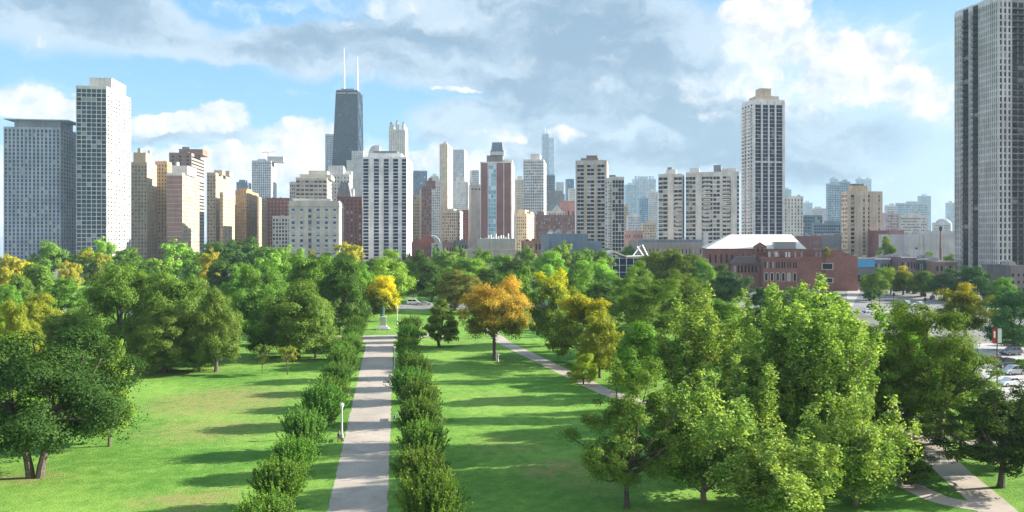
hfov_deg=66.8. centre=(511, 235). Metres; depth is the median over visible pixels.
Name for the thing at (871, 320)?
ground
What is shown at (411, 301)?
parked car
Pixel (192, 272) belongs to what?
tree
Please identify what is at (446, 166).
office tower
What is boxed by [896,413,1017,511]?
side path
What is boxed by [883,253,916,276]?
shop
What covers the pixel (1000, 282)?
tree
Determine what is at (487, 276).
tree
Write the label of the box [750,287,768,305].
tree
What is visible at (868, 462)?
cottonwood tree
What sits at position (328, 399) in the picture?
shrub
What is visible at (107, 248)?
tree
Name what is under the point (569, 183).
office tower
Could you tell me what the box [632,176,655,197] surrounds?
office tower
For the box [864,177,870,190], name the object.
office tower
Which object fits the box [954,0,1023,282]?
apartment tower
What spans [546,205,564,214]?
apartment building
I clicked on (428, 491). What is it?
bush
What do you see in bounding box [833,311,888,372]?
tree
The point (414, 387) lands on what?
young elm
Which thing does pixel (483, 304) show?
elm tree
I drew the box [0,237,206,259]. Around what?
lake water
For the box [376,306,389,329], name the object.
statue
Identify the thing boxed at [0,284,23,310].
tree
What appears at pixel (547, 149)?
skyscraper
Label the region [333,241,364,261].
tree
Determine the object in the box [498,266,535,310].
tree
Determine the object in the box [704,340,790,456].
cottonwood tree
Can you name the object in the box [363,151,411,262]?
apartment tower
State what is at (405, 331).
young elm
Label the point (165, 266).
tree
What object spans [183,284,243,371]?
oak tree
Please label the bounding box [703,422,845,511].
cottonwood tree
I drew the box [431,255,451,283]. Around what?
tree
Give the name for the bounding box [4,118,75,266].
apartment tower
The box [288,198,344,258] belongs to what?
hotel building
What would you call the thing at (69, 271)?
tree
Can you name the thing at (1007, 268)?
building
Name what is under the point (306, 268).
tree
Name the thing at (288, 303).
oak tree
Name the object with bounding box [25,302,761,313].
street
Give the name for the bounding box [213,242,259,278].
tree
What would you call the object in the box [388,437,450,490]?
bush
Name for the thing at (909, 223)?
apartment building
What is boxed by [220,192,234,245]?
apartment building
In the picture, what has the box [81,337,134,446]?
tree
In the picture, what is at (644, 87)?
sky
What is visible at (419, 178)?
office tower
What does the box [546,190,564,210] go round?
office building
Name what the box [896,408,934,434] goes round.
tree
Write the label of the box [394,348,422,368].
young elm
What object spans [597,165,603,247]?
window
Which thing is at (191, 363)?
oak tree
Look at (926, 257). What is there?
shop
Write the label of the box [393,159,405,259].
window
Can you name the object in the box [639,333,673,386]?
tree
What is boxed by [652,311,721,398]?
tree
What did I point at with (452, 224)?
apartment building
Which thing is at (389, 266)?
tree
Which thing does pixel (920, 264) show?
shop
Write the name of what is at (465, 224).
brick building
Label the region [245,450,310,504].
shrub
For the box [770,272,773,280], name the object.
window
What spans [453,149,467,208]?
office tower
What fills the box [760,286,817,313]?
tree
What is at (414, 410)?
young elm
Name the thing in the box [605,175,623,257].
apartment tower
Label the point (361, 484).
path
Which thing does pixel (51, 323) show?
tree
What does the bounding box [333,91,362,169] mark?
window
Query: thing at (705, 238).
chimney stack
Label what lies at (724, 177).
window
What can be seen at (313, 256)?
tree
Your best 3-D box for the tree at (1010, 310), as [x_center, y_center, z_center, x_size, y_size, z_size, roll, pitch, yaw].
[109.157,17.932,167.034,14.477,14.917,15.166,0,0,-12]
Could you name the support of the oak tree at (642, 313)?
on the lawn at (205, 440)
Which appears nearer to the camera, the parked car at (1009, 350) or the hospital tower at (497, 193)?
the parked car at (1009, 350)
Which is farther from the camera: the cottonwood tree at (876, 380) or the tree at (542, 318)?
the tree at (542, 318)
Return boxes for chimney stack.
[702,232,708,245]
[939,227,941,259]
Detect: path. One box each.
[327,334,442,511]
[487,328,672,410]
[889,478,995,511]
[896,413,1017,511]
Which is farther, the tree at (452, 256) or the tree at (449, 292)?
the tree at (452, 256)
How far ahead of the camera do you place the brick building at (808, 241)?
520.06 m
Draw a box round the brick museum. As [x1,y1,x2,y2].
[702,234,857,290]
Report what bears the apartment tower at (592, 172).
on the ground at (871, 320)
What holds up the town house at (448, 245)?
on the ground at (871, 320)
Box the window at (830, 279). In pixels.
[822,278,832,282]
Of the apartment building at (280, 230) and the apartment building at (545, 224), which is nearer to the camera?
the apartment building at (280, 230)
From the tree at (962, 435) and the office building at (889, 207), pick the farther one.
the office building at (889, 207)
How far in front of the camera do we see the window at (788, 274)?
353.41 m
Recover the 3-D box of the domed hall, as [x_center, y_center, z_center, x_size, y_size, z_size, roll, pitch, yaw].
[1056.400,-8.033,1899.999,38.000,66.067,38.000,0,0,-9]
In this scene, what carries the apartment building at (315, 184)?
on the ground at (871, 320)
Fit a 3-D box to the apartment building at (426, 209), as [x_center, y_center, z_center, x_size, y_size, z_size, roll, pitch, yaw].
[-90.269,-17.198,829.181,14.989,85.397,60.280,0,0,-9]
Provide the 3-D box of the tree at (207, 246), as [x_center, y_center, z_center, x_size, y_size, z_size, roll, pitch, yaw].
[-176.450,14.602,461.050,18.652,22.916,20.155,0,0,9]
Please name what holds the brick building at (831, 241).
on the ground at (871, 320)
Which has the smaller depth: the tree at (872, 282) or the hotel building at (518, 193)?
the tree at (872, 282)
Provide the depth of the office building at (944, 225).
1098.39 m
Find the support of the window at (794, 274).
in the brick museum
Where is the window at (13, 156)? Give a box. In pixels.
[5,156,58,261]
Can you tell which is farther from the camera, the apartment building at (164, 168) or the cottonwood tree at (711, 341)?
the apartment building at (164, 168)
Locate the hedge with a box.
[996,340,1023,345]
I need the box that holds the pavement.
[846,287,861,307]
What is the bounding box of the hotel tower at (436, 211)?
[430,174,440,245]
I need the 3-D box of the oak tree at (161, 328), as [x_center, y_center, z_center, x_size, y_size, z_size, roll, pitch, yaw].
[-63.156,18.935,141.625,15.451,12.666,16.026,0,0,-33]
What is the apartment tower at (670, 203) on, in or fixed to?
on the ground at (871, 320)
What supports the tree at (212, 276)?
on the lawn at (205, 440)
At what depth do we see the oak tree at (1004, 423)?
75.12 m
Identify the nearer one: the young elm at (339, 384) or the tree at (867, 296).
the young elm at (339, 384)
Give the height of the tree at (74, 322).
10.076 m
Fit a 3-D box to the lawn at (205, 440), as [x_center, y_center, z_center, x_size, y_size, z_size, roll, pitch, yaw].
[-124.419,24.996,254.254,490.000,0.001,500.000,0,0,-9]
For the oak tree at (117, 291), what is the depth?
147.09 m
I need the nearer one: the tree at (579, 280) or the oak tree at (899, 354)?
the oak tree at (899, 354)
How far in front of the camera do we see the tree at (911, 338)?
125.92 m
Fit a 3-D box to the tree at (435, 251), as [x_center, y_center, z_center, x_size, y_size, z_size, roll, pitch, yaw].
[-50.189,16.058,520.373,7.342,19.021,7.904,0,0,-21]
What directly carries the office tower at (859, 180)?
on the ground at (871, 320)
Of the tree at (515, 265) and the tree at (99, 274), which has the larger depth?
the tree at (515, 265)
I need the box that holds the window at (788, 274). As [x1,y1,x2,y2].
[787,272,790,280]
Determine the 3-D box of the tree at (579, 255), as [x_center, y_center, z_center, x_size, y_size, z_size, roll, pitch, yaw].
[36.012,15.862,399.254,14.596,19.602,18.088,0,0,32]
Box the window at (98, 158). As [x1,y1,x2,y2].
[77,157,105,262]
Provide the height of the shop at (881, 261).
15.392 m
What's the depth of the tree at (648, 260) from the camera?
306.98 m
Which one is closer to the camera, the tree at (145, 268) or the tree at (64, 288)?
the tree at (64, 288)
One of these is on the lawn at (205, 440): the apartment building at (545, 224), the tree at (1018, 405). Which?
the tree at (1018, 405)
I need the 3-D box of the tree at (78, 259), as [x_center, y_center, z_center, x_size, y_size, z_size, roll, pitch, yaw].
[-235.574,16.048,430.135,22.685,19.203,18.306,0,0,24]
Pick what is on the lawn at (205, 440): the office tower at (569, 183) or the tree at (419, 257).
the tree at (419, 257)
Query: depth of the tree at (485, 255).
418.13 m
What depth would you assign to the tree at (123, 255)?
397.57 m
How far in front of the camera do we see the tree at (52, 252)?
416.14 m
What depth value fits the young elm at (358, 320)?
187.74 m
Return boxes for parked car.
[407,299,419,304]
[419,301,431,304]
[862,308,876,312]
[992,357,1015,367]
[994,376,1022,386]
[999,346,1023,355]
[1000,364,1023,375]
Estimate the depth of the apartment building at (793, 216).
798.25 m
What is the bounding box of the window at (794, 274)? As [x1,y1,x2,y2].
[793,272,796,280]
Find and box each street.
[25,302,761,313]
[852,285,1023,403]
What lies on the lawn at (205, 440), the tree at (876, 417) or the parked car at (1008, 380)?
the tree at (876, 417)
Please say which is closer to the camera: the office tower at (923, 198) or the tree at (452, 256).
the tree at (452, 256)
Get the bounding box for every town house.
[432,244,442,256]
[443,240,453,255]
[454,238,466,251]
[521,239,534,260]
[532,236,540,258]
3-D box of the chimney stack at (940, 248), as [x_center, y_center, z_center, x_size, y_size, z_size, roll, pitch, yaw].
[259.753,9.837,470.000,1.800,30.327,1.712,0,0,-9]
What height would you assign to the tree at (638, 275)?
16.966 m
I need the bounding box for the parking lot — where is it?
[978,343,1023,401]
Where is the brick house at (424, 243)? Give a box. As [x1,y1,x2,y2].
[406,235,439,264]
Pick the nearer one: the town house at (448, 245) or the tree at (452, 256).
the tree at (452, 256)
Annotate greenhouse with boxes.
[592,244,647,278]
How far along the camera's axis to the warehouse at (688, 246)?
497.45 m
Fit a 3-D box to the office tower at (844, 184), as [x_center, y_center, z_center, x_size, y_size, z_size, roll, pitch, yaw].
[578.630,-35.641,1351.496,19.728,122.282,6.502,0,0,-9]
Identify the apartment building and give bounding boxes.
[131,148,156,259]
[155,161,171,260]
[167,162,198,260]
[207,170,232,243]
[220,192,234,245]
[235,188,258,244]
[257,197,266,248]
[272,214,288,260]
[290,181,295,199]
[296,171,333,198]
[412,195,419,240]
[420,178,434,259]
[442,209,462,245]
[468,184,479,248]
[517,210,533,257]
[534,212,574,238]
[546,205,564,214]
[568,188,574,200]
[624,228,642,247]
[785,195,802,237]
[883,211,897,229]
[898,214,926,233]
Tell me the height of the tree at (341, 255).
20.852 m
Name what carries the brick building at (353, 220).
on the ground at (871, 320)
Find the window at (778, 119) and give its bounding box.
[763,105,781,233]
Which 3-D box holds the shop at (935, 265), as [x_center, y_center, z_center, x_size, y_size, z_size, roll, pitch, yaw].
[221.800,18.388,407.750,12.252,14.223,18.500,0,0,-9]
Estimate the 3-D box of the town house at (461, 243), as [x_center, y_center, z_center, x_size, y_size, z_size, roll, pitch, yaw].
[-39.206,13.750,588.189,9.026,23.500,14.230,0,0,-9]
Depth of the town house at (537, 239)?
592.72 m
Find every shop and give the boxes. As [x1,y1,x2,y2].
[853,254,875,283]
[863,254,890,278]
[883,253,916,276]
[910,255,925,273]
[916,254,930,260]
[923,257,956,282]
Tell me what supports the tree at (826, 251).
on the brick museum
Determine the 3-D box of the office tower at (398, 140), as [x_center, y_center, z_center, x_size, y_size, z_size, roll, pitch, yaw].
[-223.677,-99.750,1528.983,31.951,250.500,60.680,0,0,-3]
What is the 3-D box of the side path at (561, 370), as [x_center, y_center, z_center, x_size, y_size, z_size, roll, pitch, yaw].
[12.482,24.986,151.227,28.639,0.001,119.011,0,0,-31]
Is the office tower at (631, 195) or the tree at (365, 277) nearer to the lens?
the tree at (365, 277)
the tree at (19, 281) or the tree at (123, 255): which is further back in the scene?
the tree at (123, 255)
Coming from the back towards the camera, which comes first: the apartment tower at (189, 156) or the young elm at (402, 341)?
the apartment tower at (189, 156)
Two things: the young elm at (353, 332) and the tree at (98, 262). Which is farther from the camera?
the tree at (98, 262)
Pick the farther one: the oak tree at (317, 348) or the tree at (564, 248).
the tree at (564, 248)
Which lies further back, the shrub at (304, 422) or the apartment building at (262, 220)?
the apartment building at (262, 220)
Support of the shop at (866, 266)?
on the ground at (871, 320)
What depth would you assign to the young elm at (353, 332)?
166.59 m
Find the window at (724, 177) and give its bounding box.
[708,176,738,242]
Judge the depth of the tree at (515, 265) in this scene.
306.78 m
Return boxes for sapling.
[252,343,270,373]
[275,345,298,374]
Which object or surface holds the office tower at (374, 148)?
on the ground at (871, 320)
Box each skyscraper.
[332,56,362,169]
[542,126,553,174]
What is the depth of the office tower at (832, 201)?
1298.35 m
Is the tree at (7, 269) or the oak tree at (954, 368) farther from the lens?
the tree at (7, 269)
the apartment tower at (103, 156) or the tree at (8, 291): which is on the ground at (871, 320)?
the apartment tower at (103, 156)
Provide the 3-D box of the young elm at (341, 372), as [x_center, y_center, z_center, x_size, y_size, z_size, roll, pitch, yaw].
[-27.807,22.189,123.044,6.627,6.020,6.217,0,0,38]
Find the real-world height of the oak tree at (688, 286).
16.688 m
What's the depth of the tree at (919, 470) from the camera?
76.58 m
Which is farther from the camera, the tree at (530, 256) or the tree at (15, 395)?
the tree at (530, 256)
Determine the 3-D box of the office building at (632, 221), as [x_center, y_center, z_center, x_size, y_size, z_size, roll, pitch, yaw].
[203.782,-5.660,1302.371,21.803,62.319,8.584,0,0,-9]
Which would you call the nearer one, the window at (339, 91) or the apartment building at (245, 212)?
the apartment building at (245, 212)
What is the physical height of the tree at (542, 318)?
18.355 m
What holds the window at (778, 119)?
in the apartment tower at (763, 161)
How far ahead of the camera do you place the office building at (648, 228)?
1248.50 m
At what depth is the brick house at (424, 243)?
589.41 m
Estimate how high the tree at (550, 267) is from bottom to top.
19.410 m
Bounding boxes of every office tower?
[236,180,250,189]
[325,134,333,170]
[368,145,379,156]
[389,120,407,157]
[413,171,426,194]
[440,141,452,245]
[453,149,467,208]
[546,175,554,193]
[556,182,563,193]
[565,179,573,200]
[624,183,637,214]
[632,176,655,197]
[638,196,647,230]
[647,190,657,238]
[785,188,790,195]
[803,201,812,214]
[826,182,839,220]
[830,177,837,182]
[838,180,849,222]
[855,177,863,183]
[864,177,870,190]
[918,194,930,230]
[945,201,953,230]
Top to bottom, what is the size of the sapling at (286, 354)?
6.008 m
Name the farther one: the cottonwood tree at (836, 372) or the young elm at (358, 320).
the young elm at (358, 320)
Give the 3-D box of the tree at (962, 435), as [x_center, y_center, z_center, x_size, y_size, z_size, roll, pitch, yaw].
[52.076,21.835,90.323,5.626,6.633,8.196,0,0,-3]
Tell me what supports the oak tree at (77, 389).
on the lawn at (205, 440)
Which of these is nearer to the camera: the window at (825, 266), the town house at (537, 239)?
the window at (825, 266)
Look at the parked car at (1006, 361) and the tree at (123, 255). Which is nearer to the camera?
the parked car at (1006, 361)
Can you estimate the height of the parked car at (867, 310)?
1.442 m
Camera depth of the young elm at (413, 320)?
189.66 m
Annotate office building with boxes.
[328,165,352,200]
[345,151,363,196]
[470,170,478,183]
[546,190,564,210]
[624,204,627,230]
[626,213,639,230]
[641,221,655,238]
[803,215,821,235]
[811,207,825,222]
[812,221,840,234]
[884,204,894,212]
[895,201,927,229]
[932,221,950,230]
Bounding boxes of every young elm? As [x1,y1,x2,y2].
[231,480,301,511]
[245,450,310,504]
[265,430,321,471]
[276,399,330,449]
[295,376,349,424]
[313,374,351,398]
[315,356,356,385]
[322,342,361,375]
[329,339,357,354]
[339,331,362,342]
[339,331,363,351]
[341,323,362,336]
[342,314,367,334]
[383,362,433,398]
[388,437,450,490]
[393,335,419,351]
[393,389,446,433]
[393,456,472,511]
[394,325,423,347]
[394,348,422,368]
[395,313,423,330]
[395,320,418,331]
[395,342,420,358]
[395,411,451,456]
[397,371,444,409]
[400,350,434,379]
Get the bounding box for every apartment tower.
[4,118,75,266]
[76,77,130,262]
[169,147,208,252]
[252,151,285,197]
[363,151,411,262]
[523,154,545,214]
[576,155,608,247]
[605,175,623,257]
[658,167,683,238]
[686,165,738,242]
[741,88,784,234]
[841,184,882,257]
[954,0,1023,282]
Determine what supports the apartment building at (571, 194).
on the ground at (871, 320)
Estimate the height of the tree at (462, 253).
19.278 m
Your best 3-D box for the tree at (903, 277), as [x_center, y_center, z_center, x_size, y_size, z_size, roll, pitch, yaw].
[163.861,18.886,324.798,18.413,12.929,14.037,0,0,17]
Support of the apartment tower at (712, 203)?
on the ground at (871, 320)
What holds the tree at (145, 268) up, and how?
on the lawn at (205, 440)
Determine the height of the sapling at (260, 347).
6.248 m
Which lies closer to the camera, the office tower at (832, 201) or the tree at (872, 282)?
the tree at (872, 282)
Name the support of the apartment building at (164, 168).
on the ground at (871, 320)
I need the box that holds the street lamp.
[340,403,343,434]
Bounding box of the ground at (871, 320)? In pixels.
[1,237,948,346]
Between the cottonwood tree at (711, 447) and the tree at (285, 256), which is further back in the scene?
the tree at (285, 256)
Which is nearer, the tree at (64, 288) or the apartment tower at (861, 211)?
the tree at (64, 288)
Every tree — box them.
[0,253,32,287]
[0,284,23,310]
[0,298,40,352]
[0,311,7,334]
[0,321,155,478]
[0,333,57,414]
[6,273,36,309]
[21,262,61,296]
[21,291,64,331]
[22,316,51,359]
[26,239,73,274]
[41,308,78,353]
[43,277,88,313]
[55,310,112,356]
[56,260,84,292]
[65,259,167,360]
[70,247,111,278]
[77,247,111,286]
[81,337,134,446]
[90,271,109,306]
[92,236,117,265]
[92,300,116,326]
[102,246,146,275]
[118,269,225,358]
[123,304,209,373]
[131,264,163,289]
[138,257,174,285]
[158,239,193,278]
[173,332,221,371]
[178,249,208,285]
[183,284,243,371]
[196,248,220,292]
[201,241,224,259]
[206,254,229,297]
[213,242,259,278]
[217,262,249,294]
[224,261,289,337]
[226,235,264,261]
[242,305,290,357]
[249,246,283,269]
[250,277,340,358]
[254,253,292,289]
[270,244,304,276]
[273,251,333,302]
[280,251,307,281]
[292,308,339,357]
[308,250,332,283]
[315,259,372,334]
[322,248,354,277]
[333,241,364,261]
[333,292,362,327]
[349,259,376,311]
[358,258,374,271]
[363,275,401,319]
[368,249,418,301]
[393,257,418,292]
[400,249,439,278]
[407,271,421,297]
[411,259,450,301]
[420,298,459,346]
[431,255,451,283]
[432,246,438,262]
[432,269,484,310]
[436,249,459,263]
[444,256,491,289]
[454,246,466,262]
[454,274,535,360]
[463,268,505,294]
[473,248,494,268]
[485,258,542,290]
[488,254,513,272]
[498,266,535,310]
[511,246,537,267]
[526,268,580,345]
[530,250,568,287]
[544,293,621,358]
[551,240,575,271]
[553,262,599,297]
[557,355,704,509]
[566,353,599,384]
[567,247,595,275]
[575,309,624,377]
[576,257,619,289]
[586,282,622,316]
[591,249,616,279]
[607,277,687,334]
[609,276,637,315]
[610,320,666,396]
[619,244,634,257]
[624,260,654,296]
[633,268,705,318]
[635,249,671,286]
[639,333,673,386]
[643,366,765,501]
[650,248,704,286]
[651,281,755,424]
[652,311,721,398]
[657,249,681,275]
[690,259,726,296]
[698,264,756,302]
[700,298,762,340]
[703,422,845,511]
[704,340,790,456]
[720,324,763,381]
[729,283,825,463]
[746,306,782,336]
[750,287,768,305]
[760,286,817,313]
[762,272,888,464]
[798,385,923,505]
[806,290,851,312]
[823,246,830,257]
[832,296,880,436]
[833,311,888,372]
[858,267,895,299]
[861,312,937,437]
[862,290,877,300]
[866,384,916,428]
[876,236,896,254]
[878,266,901,293]
[881,298,1013,436]
[884,309,947,379]
[885,265,917,294]
[889,441,939,486]
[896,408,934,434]
[900,270,934,296]
[912,375,1023,488]
[920,268,970,296]
[928,281,999,334]
[935,394,991,443]
[942,253,953,260]
[946,265,993,297]
[978,287,1023,345]
[985,276,1018,298]
[999,389,1023,466]
[1012,358,1023,370]
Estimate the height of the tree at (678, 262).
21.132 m
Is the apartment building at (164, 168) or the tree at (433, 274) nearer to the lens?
the tree at (433, 274)
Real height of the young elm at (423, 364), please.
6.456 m
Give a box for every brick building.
[265,197,289,247]
[336,182,362,259]
[462,210,467,248]
[559,201,574,214]
[796,234,821,248]
[811,233,841,250]
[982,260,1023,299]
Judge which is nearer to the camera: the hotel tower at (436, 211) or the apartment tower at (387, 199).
the apartment tower at (387, 199)
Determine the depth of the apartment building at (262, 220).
853.31 m
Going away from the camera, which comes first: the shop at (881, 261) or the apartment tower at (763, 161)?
the shop at (881, 261)
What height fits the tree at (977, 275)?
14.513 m
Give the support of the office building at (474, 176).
on the ground at (871, 320)
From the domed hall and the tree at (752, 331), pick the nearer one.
the tree at (752, 331)
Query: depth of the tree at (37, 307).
178.47 m
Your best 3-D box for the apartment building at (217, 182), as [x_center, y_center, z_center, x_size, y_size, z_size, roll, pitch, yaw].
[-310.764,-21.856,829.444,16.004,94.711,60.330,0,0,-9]
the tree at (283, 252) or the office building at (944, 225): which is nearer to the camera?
the tree at (283, 252)
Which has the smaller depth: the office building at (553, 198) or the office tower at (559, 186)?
the office building at (553, 198)
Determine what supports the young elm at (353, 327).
on the lawn at (205, 440)
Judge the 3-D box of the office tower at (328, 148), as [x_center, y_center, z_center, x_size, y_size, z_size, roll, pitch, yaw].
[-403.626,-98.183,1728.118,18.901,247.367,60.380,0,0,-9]
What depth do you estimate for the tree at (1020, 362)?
139.68 m
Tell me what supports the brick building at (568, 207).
on the ground at (871, 320)
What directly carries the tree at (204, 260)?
on the lawn at (205, 440)
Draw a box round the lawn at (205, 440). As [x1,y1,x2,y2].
[0,278,1023,511]
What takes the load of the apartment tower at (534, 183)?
on the ground at (871, 320)
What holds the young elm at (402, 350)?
on the lawn at (205, 440)
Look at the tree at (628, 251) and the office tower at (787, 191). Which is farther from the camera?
the office tower at (787, 191)
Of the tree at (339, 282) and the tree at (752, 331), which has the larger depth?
the tree at (339, 282)
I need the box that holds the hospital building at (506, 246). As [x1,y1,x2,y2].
[459,234,515,267]
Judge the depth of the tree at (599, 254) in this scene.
416.63 m
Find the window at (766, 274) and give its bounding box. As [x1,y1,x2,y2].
[764,272,767,280]
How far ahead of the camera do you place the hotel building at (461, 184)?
1500.19 m
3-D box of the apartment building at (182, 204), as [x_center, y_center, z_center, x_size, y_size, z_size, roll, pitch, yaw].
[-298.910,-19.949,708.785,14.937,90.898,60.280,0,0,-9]
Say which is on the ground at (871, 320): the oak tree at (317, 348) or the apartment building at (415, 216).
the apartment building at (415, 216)
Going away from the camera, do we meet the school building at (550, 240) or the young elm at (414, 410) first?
the young elm at (414, 410)
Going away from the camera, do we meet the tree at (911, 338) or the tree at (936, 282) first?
the tree at (911, 338)
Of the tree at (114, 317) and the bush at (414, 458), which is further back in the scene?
the tree at (114, 317)
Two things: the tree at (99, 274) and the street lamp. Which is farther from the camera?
the tree at (99, 274)
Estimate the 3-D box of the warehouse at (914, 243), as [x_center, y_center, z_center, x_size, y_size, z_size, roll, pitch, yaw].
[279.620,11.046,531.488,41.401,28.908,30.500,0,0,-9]
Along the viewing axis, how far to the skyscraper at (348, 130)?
1553.31 m
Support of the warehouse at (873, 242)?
on the ground at (871, 320)
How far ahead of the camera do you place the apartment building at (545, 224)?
756.88 m
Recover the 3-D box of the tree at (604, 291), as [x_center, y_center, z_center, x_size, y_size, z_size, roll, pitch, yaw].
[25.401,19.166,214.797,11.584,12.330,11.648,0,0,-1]
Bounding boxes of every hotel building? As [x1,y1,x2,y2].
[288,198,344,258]
[454,174,468,210]
[514,176,522,249]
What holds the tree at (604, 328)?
on the lawn at (205, 440)
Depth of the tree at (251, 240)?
476.53 m
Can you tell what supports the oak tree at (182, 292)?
on the lawn at (205, 440)
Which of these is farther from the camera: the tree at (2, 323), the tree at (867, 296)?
the tree at (867, 296)
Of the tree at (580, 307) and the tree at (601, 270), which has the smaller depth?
the tree at (580, 307)
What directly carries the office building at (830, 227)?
on the ground at (871, 320)
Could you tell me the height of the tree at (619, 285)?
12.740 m
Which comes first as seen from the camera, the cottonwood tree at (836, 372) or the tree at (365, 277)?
the cottonwood tree at (836, 372)
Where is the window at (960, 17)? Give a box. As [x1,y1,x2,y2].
[955,17,996,269]
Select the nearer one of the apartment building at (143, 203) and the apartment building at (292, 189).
the apartment building at (143, 203)
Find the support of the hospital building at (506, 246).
on the ground at (871, 320)
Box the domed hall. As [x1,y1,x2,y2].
[935,219,951,230]
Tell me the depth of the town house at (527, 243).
587.59 m
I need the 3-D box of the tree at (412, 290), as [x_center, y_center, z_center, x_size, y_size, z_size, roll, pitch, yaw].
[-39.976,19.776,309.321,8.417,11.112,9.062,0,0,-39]
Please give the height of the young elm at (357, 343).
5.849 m
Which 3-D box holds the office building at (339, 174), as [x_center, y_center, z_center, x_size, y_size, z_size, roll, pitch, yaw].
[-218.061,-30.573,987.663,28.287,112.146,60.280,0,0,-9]
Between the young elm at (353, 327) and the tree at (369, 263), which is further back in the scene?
the tree at (369, 263)
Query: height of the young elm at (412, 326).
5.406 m
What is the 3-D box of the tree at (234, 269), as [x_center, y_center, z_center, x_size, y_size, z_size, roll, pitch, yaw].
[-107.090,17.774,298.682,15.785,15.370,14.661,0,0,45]
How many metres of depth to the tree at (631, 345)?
118.32 m
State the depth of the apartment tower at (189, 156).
927.88 m
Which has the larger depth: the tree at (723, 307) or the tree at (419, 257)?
the tree at (419, 257)
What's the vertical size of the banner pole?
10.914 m
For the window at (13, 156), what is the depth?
606.63 m
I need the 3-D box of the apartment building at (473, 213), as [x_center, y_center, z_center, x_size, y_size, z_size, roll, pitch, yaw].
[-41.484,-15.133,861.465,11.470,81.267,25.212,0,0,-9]
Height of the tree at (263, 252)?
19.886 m
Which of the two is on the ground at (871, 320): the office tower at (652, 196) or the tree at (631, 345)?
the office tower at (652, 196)
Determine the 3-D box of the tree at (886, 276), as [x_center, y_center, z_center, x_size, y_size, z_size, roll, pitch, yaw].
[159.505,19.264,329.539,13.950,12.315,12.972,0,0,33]
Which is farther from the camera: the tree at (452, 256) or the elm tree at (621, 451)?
the tree at (452, 256)
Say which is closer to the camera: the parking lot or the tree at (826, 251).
the parking lot
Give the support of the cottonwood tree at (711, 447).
on the lawn at (205, 440)
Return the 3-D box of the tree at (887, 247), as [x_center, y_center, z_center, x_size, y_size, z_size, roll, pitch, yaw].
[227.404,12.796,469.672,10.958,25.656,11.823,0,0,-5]
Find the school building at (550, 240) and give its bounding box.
[541,229,609,265]
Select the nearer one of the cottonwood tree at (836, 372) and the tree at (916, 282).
the cottonwood tree at (836, 372)
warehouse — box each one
[628,239,709,273]
[868,230,903,256]
[879,230,953,260]
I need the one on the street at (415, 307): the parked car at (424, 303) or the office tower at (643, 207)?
the parked car at (424, 303)
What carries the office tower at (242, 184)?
on the ground at (871, 320)
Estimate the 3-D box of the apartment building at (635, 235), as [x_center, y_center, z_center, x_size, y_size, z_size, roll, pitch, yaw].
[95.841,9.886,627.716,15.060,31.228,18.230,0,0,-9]
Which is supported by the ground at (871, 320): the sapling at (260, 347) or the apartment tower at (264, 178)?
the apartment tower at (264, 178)
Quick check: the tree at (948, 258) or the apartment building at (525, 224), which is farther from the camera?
the apartment building at (525, 224)
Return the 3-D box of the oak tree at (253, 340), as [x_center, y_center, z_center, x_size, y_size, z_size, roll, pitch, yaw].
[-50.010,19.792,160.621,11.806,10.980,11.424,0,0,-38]
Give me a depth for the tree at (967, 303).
187.32 m
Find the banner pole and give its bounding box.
[991,327,1002,383]
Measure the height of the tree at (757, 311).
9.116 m
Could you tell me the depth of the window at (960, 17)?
386.92 m
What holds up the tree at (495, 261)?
on the lawn at (205, 440)
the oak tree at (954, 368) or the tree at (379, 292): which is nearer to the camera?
the oak tree at (954, 368)
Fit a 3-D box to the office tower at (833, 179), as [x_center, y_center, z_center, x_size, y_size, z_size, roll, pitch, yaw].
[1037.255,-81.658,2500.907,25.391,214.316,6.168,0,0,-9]
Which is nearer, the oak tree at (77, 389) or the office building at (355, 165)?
the oak tree at (77, 389)
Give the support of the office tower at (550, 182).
on the ground at (871, 320)
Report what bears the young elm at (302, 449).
on the lawn at (205, 440)
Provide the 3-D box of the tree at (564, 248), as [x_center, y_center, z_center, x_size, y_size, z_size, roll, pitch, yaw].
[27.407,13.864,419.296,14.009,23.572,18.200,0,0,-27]
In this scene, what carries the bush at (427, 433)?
on the lawn at (205, 440)
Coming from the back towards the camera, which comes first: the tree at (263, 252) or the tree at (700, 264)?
the tree at (263, 252)
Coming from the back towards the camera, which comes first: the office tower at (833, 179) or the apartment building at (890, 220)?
the office tower at (833, 179)
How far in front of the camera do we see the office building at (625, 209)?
1399.09 m
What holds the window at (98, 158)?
in the apartment tower at (103, 156)
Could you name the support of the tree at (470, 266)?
on the lawn at (205, 440)
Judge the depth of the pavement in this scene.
316.71 m
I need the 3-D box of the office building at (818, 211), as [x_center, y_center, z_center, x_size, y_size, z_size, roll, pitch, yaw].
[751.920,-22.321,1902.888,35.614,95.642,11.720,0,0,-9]
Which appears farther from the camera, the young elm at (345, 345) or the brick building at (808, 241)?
the brick building at (808, 241)
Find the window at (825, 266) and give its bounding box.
[822,263,832,269]
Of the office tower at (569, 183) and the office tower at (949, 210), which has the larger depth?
the office tower at (949, 210)
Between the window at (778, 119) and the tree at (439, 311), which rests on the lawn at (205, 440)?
the tree at (439, 311)
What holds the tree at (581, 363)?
on the lawn at (205, 440)
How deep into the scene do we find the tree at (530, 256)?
446.88 m
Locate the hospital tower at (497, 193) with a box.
[480,142,513,237]
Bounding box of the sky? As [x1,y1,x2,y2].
[0,0,983,236]
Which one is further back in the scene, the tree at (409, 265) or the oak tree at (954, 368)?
the tree at (409, 265)
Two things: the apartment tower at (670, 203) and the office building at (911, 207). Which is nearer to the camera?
the apartment tower at (670, 203)
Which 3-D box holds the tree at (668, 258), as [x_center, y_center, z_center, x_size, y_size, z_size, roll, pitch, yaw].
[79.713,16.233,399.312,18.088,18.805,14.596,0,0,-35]

